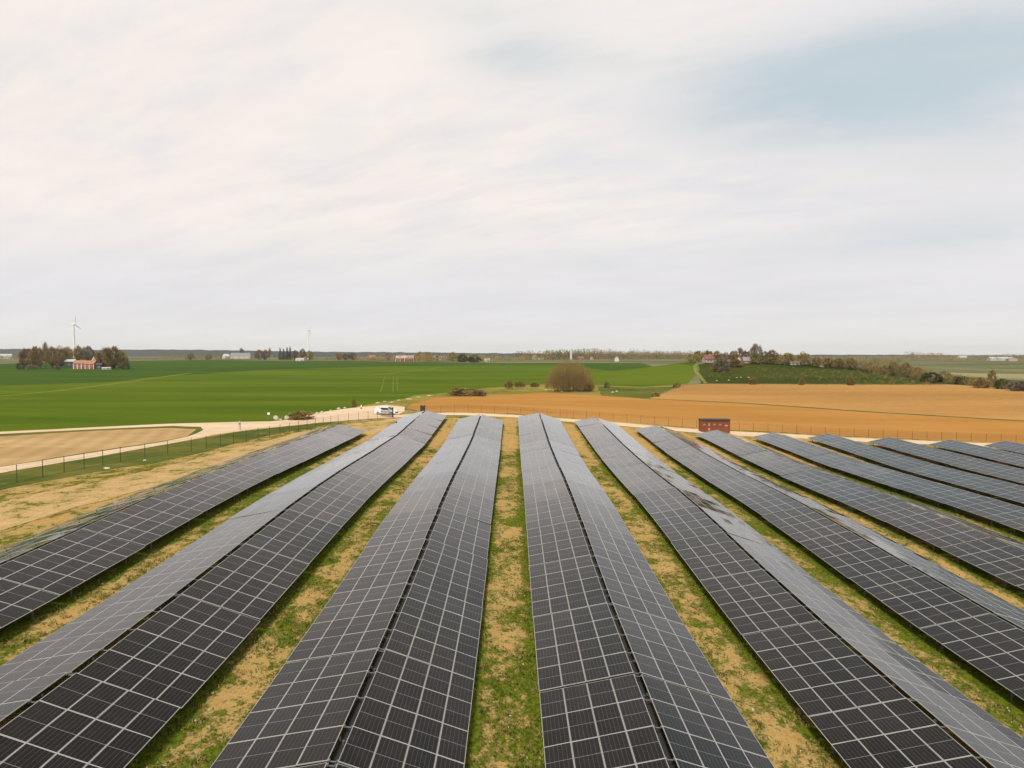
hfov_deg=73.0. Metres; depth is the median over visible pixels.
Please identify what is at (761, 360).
scrub
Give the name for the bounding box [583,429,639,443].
solar table
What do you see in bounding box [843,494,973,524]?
solar table
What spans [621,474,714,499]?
solar table
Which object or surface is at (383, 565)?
solar table
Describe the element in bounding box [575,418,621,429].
solar table
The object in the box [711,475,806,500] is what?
solar table
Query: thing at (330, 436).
solar table
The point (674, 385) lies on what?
bush
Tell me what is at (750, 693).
grass strip
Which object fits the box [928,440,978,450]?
solar table
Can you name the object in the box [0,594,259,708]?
solar table
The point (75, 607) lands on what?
grass strip
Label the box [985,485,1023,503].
solar table
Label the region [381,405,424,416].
gate
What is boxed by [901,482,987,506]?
solar table
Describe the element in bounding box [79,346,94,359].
tree
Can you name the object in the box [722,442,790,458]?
solar table
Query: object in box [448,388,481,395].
bush
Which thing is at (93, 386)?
field track
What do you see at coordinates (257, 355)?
tree
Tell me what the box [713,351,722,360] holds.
tree
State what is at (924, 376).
bush
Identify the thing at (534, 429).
solar table
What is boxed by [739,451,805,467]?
solar table
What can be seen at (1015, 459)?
solar table
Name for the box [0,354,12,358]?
barn
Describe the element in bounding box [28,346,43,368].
tree
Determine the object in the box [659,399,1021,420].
furrow
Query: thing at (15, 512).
dirt track
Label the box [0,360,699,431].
green field
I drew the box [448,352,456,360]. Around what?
tree
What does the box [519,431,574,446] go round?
solar table
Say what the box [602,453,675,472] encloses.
solar table
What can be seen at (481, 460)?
solar table
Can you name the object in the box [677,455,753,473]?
solar table
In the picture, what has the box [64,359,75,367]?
barn
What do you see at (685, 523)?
solar table
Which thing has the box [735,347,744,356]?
tree
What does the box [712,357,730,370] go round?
bush
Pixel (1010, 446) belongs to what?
solar table
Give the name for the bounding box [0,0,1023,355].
sky
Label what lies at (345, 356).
tree
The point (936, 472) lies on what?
solar table
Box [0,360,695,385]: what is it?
green field
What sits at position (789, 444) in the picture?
solar table
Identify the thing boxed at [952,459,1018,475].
solar table
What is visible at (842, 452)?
grass strip
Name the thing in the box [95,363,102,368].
shed
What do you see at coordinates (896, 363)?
tree
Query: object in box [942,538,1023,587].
solar table
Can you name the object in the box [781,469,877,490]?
solar table
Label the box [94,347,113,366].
tree
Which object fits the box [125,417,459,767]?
grass strip
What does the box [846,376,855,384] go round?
bush
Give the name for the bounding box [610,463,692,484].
solar table
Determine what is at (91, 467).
grass verge
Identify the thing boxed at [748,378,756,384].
bush
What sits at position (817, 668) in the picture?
solar table
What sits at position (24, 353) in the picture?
tree
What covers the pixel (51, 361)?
tree
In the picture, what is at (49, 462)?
fence
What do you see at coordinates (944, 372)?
bush
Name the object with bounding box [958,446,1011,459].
solar table
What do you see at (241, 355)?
barn
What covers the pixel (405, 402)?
grass margin
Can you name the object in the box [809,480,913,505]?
solar table
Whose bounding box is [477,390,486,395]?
bush
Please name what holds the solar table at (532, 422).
on the ground at (50, 521)
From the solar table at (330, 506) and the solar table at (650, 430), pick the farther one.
the solar table at (650, 430)
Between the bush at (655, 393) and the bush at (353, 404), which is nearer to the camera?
the bush at (353, 404)
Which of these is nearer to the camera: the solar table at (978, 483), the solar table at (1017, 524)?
the solar table at (1017, 524)
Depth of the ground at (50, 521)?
76.05 m
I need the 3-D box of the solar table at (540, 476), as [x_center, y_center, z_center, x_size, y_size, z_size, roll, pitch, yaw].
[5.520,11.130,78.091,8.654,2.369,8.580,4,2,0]
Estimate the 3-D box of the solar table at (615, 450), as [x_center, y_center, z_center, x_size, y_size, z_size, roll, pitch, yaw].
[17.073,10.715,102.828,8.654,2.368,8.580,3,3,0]
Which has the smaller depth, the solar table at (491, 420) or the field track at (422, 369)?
the solar table at (491, 420)
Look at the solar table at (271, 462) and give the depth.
75.37 m
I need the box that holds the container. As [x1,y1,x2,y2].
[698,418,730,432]
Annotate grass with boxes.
[0,426,202,466]
[0,442,1023,767]
[597,386,678,397]
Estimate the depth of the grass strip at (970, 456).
122.98 m
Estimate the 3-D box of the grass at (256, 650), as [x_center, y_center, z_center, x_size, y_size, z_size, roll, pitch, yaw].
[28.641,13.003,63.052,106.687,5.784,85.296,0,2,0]
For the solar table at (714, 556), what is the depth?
50.70 m
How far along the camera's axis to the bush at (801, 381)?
382.53 m
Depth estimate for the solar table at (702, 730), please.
27.22 m
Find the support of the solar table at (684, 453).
on the ground at (50, 521)
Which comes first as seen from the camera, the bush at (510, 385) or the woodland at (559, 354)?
the bush at (510, 385)
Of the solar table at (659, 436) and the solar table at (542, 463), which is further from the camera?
the solar table at (659, 436)
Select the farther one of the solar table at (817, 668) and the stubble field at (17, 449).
the stubble field at (17, 449)
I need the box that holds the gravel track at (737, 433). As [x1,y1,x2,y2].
[373,413,992,446]
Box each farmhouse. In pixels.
[73,359,86,368]
[85,360,97,368]
[222,354,229,358]
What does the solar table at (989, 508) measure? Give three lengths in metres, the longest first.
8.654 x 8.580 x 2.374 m
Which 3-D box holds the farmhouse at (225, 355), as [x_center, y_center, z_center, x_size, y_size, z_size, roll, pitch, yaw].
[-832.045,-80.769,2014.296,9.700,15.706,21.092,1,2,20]
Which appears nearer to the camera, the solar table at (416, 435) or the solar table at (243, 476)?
the solar table at (243, 476)
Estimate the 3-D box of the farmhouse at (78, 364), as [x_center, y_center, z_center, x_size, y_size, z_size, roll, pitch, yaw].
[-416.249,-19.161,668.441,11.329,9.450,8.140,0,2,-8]
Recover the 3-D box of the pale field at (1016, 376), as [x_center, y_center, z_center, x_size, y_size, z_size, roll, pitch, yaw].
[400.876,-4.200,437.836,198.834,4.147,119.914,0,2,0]
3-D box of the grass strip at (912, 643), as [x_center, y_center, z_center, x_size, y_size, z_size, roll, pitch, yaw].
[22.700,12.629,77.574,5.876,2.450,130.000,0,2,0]
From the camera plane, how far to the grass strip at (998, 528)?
82.79 m
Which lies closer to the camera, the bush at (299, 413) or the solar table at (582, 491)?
the solar table at (582, 491)
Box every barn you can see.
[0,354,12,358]
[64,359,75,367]
[230,353,250,358]
[395,356,414,361]
[986,357,1008,360]
[1007,357,1017,360]
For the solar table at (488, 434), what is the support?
on the ground at (50, 521)
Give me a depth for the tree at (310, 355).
1370.74 m
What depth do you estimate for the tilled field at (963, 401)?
277.79 m
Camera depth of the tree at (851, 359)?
462.07 m
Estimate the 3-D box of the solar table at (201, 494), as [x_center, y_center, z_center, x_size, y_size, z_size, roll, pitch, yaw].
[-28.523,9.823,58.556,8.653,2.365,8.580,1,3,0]
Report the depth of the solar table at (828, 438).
133.05 m
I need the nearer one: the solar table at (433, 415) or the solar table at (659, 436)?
the solar table at (659, 436)
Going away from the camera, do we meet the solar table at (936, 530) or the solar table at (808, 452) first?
the solar table at (936, 530)
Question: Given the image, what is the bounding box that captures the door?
[723,423,727,431]
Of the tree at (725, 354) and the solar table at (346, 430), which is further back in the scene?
the tree at (725, 354)
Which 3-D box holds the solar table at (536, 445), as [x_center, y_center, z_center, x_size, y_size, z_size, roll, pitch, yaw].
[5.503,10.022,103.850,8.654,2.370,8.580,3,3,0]
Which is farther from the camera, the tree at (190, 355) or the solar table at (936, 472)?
the tree at (190, 355)
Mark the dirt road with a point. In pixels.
(214, 428)
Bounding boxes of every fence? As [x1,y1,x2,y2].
[0,410,389,485]
[430,404,1023,441]
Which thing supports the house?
on the meadow
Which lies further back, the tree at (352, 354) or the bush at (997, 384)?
the tree at (352, 354)
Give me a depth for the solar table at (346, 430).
109.93 m
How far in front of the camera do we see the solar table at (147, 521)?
49.31 m
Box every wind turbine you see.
[67,316,81,357]
[306,325,311,358]
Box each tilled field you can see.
[407,392,1023,442]
[650,384,1023,420]
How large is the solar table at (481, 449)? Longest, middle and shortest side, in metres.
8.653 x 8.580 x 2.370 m
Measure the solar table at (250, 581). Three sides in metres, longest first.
8.653 x 8.580 x 2.365 m
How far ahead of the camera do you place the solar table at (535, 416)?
137.89 m
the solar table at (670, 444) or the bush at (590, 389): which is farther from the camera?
the bush at (590, 389)
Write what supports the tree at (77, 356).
on the ground at (50, 521)
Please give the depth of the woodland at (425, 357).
1084.10 m
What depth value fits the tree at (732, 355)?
479.23 m
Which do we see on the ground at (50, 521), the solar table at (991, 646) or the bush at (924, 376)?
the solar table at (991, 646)
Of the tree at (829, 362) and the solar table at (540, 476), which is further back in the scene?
the tree at (829, 362)
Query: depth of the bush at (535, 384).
364.67 m
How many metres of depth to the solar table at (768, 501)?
70.51 m
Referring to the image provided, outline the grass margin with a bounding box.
[357,384,681,406]
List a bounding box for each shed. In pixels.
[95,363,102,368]
[789,361,799,364]
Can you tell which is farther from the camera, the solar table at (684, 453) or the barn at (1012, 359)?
the barn at (1012, 359)
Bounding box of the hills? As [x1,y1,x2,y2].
[0,349,1023,356]
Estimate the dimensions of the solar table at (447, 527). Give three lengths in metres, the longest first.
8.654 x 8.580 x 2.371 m
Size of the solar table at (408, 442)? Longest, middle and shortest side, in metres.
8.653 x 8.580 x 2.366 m
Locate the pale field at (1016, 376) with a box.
[946,372,1023,378]
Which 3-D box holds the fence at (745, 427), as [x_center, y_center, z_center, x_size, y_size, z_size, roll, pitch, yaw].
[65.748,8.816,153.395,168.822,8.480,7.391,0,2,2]
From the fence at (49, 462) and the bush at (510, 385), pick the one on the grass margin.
the bush at (510, 385)
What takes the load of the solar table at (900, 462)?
on the ground at (50, 521)
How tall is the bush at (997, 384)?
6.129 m
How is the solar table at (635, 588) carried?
on the ground at (50, 521)
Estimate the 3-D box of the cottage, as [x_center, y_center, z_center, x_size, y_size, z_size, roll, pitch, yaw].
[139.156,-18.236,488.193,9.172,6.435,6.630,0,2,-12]
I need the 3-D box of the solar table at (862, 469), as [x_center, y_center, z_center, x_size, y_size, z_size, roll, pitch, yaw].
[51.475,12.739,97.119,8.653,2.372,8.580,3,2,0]
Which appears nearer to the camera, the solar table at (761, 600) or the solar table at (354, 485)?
the solar table at (761, 600)
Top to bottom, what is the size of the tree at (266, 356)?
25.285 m
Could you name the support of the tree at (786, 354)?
on the meadow
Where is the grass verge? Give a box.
[0,422,333,488]
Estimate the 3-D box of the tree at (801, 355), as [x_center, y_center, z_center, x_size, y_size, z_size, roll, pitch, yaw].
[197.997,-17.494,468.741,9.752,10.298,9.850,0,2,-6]
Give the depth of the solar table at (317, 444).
92.68 m
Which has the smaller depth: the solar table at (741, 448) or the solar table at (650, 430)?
the solar table at (741, 448)
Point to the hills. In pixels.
(143, 353)
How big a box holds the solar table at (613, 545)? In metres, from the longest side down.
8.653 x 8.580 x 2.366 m
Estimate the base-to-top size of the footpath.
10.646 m
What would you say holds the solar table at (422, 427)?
on the ground at (50, 521)
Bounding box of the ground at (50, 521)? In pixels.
[0,357,1023,767]
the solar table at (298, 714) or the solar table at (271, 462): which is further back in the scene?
the solar table at (271, 462)
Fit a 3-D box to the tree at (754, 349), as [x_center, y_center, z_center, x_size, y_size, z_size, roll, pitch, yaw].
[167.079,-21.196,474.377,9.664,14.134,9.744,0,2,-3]
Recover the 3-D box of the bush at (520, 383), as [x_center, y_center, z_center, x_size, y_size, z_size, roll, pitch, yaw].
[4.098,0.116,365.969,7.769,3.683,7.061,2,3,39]
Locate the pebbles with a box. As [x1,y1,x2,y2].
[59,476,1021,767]
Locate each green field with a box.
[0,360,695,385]
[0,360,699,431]
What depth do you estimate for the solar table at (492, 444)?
104.40 m
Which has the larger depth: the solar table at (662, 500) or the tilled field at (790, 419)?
the tilled field at (790, 419)
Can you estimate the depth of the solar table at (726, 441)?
121.61 m
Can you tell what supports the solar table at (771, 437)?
on the ground at (50, 521)
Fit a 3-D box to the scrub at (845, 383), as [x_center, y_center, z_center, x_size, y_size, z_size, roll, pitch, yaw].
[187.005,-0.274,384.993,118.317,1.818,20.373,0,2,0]
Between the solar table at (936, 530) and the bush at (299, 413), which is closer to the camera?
the solar table at (936, 530)
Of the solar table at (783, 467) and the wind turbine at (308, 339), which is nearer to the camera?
the solar table at (783, 467)
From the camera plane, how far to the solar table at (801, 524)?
61.88 m
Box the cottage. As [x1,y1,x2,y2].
[701,354,716,362]
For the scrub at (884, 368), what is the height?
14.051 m
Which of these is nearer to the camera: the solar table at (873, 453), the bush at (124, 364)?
the solar table at (873, 453)
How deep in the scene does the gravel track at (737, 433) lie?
148.63 m
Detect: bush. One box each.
[15,362,25,368]
[25,364,36,369]
[122,361,130,368]
[287,410,315,419]
[352,399,356,407]
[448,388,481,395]
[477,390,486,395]
[504,380,513,388]
[514,381,524,386]
[530,382,538,386]
[582,382,594,391]
[651,392,659,396]
[672,383,680,387]
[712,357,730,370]
[729,359,743,366]
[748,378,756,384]
[798,377,804,384]
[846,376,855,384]
[919,372,944,382]
[939,370,951,379]
[952,375,970,383]
[972,377,991,387]
[987,370,996,382]
[994,378,1009,388]
[1007,380,1023,390]
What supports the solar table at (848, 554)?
on the ground at (50, 521)
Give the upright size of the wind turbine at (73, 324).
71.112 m
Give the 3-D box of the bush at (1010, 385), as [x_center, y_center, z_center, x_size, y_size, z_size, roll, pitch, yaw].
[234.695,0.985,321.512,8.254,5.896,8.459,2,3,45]
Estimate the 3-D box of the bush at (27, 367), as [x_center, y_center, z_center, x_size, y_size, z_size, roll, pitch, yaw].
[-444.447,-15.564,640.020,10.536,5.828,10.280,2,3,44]
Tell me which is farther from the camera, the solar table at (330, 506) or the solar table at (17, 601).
the solar table at (330, 506)
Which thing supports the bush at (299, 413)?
on the ground at (50, 521)
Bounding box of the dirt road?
[0,405,404,472]
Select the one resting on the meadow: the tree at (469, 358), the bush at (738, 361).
the bush at (738, 361)
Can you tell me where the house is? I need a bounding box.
[742,356,750,363]
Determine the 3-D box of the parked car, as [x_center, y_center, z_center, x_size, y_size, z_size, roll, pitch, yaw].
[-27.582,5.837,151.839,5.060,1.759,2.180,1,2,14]
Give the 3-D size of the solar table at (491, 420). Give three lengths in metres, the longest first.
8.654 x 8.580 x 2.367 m
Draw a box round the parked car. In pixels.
[374,406,397,414]
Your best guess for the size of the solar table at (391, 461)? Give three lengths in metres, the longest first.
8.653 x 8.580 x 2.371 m
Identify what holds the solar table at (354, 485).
on the ground at (50, 521)
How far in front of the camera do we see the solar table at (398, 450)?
91.31 m
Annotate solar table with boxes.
[0,529,143,596]
[0,579,59,628]
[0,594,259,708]
[0,672,179,767]
[17,498,202,548]
[94,477,244,516]
[95,543,308,620]
[156,462,276,493]
[175,509,340,566]
[197,452,301,477]
[210,649,473,767]
[229,443,322,464]
[230,486,364,529]
[259,436,339,455]
[270,470,382,504]
[282,430,352,447]
[286,583,481,679]
[297,762,350,767]
[300,424,364,437]
[300,458,396,486]
[323,449,408,473]
[334,539,487,606]
[342,441,417,462]
[356,435,424,453]
[365,508,490,558]
[370,427,431,442]
[381,421,436,434]
[388,486,493,523]
[390,415,441,426]
[399,411,445,420]
[404,471,495,499]
[416,460,496,482]
[426,450,498,470]
[434,442,499,459]
[441,435,500,450]
[446,427,501,442]
[451,420,501,433]
[455,414,502,426]
[518,413,562,424]
[518,418,565,430]
[519,424,569,437]
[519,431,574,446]
[520,439,579,455]
[520,447,585,465]
[521,456,593,476]
[522,467,603,490]
[523,479,615,508]
[525,496,631,535]
[527,520,652,572]
[529,555,683,624]
[533,603,731,700]
[539,674,774,767]
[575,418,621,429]
[579,423,629,435]
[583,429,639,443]
[589,436,648,451]
[595,444,661,461]
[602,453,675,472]
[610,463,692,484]
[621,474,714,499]
[634,487,742,520]
[635,425,688,437]
[644,431,700,444]
[650,506,777,548]
[654,438,717,453]
[664,446,734,462]
[671,533,823,586]
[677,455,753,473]
[693,464,775,485]
[696,430,753,442]
[700,569,895,643]
[708,436,768,449]
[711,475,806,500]
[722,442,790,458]
[734,489,848,518]
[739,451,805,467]
[742,621,1005,726]
[753,432,813,445]
[758,459,844,477]
[762,507,900,544]
[770,438,836,452]
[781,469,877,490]
[788,446,859,460]
[799,531,966,580]
[808,433,855,443]
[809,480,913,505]
[809,698,1023,767]
[810,454,861,470]
[827,440,890,452]
[834,462,899,480]
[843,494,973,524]
[849,565,1023,628]
[850,447,909,462]
[864,472,935,492]
[869,437,915,450]
[876,455,935,470]
[885,512,1023,550]
[891,444,944,458]
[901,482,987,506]
[905,465,971,482]
[920,451,983,466]
[920,614,1023,700]
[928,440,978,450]
[941,474,1020,493]
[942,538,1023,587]
[945,496,1023,526]
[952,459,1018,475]
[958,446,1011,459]
[984,441,1023,451]
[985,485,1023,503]
[987,468,1023,483]
[989,453,1023,467]
[1001,518,1023,534]
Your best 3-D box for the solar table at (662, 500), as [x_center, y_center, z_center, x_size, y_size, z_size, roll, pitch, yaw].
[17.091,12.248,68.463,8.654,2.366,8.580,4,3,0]
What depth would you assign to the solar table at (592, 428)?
128.39 m
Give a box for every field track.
[2,373,188,395]
[376,364,500,374]
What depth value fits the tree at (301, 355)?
1364.96 m
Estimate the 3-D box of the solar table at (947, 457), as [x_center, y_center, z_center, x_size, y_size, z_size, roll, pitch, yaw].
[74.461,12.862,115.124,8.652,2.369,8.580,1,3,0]
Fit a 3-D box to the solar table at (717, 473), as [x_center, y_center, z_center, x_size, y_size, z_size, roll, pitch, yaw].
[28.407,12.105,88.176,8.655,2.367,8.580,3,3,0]
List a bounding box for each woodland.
[0,354,360,359]
[353,353,525,361]
[512,348,695,360]
[822,351,1023,362]
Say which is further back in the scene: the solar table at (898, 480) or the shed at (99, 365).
the shed at (99, 365)
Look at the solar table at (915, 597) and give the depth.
44.69 m
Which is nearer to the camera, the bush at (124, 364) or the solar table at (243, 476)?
the solar table at (243, 476)
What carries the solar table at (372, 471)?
on the ground at (50, 521)
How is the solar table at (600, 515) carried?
on the ground at (50, 521)
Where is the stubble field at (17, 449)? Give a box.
[0,428,195,466]
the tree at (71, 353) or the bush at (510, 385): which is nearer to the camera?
the bush at (510, 385)
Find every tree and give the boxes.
[17,348,35,365]
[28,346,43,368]
[42,342,48,367]
[44,346,61,368]
[52,345,68,366]
[62,346,75,358]
[73,344,83,359]
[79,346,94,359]
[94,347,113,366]
[102,346,124,368]
[114,350,128,368]
[186,353,194,359]
[254,349,261,359]
[260,349,268,359]
[288,348,292,359]
[292,350,298,359]
[299,348,305,357]
[306,350,313,359]
[335,352,341,359]
[342,352,349,359]
[349,352,355,359]
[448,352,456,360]
[457,353,467,361]
[467,355,482,361]
[545,360,595,391]
[702,349,712,354]
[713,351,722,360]
[722,352,729,362]
[729,351,738,362]
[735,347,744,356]
[749,344,762,362]
[766,349,778,362]
[781,352,794,363]
[797,351,811,363]
[822,357,833,366]
[834,358,844,367]
[845,358,856,368]
[888,361,899,370]
[900,362,911,373]
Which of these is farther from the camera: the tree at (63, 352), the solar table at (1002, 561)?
the tree at (63, 352)
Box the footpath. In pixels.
[693,363,706,382]
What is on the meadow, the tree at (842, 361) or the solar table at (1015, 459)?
the tree at (842, 361)
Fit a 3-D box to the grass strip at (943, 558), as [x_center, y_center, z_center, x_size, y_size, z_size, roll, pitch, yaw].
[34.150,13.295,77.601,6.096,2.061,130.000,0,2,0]
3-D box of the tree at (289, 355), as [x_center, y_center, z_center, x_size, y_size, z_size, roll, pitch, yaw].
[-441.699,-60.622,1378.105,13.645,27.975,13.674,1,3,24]
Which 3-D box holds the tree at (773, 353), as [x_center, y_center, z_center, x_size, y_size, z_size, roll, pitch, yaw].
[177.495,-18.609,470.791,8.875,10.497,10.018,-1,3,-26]
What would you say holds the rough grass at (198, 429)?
on the ground at (50, 521)
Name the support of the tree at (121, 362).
on the ground at (50, 521)
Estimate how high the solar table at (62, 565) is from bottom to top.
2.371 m
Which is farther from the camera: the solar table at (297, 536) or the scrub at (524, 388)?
the scrub at (524, 388)
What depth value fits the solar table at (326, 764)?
22.80 m
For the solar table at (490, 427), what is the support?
on the ground at (50, 521)
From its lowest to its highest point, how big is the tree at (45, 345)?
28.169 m
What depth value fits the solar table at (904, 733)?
27.45 m
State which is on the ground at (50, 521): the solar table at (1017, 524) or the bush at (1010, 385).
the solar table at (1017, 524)
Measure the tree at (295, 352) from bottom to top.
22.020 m
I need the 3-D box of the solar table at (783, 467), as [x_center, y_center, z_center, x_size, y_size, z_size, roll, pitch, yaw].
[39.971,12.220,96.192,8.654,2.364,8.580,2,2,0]
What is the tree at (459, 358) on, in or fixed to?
on the ground at (50, 521)
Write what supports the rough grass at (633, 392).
on the grass margin
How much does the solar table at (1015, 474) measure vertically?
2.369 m
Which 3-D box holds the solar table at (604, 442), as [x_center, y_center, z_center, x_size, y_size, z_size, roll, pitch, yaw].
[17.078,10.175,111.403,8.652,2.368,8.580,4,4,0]
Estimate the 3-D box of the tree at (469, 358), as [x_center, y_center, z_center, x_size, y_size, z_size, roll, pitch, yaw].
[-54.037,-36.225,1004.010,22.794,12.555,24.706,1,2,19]
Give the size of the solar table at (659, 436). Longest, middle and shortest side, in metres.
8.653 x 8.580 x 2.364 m
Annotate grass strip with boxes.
[0,434,376,665]
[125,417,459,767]
[434,419,574,767]
[562,424,848,767]
[622,428,1023,738]
[669,432,1023,630]
[730,435,1023,550]
[796,438,1023,518]
[857,441,997,479]
[904,443,1020,468]
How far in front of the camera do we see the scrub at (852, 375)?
427.04 m
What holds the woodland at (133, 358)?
on the ground at (50, 521)
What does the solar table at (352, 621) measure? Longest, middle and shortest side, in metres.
8.652 x 8.580 x 2.366 m
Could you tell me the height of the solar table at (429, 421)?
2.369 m
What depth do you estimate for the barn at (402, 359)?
1088.63 m
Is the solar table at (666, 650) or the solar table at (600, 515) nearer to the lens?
the solar table at (666, 650)
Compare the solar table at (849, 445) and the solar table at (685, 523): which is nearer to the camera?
the solar table at (685, 523)
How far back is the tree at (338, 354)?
1369.33 m
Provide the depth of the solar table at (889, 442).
131.99 m
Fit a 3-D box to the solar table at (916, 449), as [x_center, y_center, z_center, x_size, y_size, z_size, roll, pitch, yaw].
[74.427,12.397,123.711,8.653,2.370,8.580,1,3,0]
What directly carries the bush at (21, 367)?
on the ground at (50, 521)
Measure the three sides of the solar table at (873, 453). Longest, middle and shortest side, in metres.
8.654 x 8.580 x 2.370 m
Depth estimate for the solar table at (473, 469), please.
78.40 m
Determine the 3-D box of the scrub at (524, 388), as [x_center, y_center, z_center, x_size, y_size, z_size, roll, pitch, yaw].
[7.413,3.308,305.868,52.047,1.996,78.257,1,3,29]
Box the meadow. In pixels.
[698,362,1023,388]
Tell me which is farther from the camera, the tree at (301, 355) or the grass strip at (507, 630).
the tree at (301, 355)
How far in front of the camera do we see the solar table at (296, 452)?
84.02 m
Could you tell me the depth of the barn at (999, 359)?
1343.96 m
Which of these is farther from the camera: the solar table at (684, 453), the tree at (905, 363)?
the tree at (905, 363)
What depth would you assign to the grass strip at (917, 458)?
121.12 m
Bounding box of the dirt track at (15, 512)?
[0,418,415,530]
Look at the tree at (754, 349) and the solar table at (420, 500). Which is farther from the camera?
the tree at (754, 349)
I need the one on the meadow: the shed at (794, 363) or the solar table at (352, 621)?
the shed at (794, 363)
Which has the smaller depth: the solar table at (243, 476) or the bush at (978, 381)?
the solar table at (243, 476)
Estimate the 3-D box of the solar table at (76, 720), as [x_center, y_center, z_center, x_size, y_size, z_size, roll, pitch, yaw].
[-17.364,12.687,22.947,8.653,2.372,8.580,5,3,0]
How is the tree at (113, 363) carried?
on the ground at (50, 521)
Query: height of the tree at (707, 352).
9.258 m
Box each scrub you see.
[440,386,599,395]
[682,350,865,369]
[710,366,933,385]
[742,382,944,385]
[860,361,1022,390]
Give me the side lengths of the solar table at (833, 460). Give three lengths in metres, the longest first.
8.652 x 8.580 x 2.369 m
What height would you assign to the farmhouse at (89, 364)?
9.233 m
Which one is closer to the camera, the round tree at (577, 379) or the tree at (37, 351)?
the round tree at (577, 379)
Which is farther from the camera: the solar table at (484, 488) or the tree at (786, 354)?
the tree at (786, 354)
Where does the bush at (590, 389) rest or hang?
on the grass margin
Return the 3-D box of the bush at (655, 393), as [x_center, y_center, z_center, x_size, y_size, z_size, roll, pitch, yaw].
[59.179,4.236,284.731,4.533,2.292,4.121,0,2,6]
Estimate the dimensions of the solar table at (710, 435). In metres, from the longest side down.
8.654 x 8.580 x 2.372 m
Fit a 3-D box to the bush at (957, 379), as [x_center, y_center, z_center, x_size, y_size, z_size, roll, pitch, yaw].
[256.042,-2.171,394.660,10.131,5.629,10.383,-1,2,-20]
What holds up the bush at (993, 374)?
on the meadow
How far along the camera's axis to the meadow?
437.39 m
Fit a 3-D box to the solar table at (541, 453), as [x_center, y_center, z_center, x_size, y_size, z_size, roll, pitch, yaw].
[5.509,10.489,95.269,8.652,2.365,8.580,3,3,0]

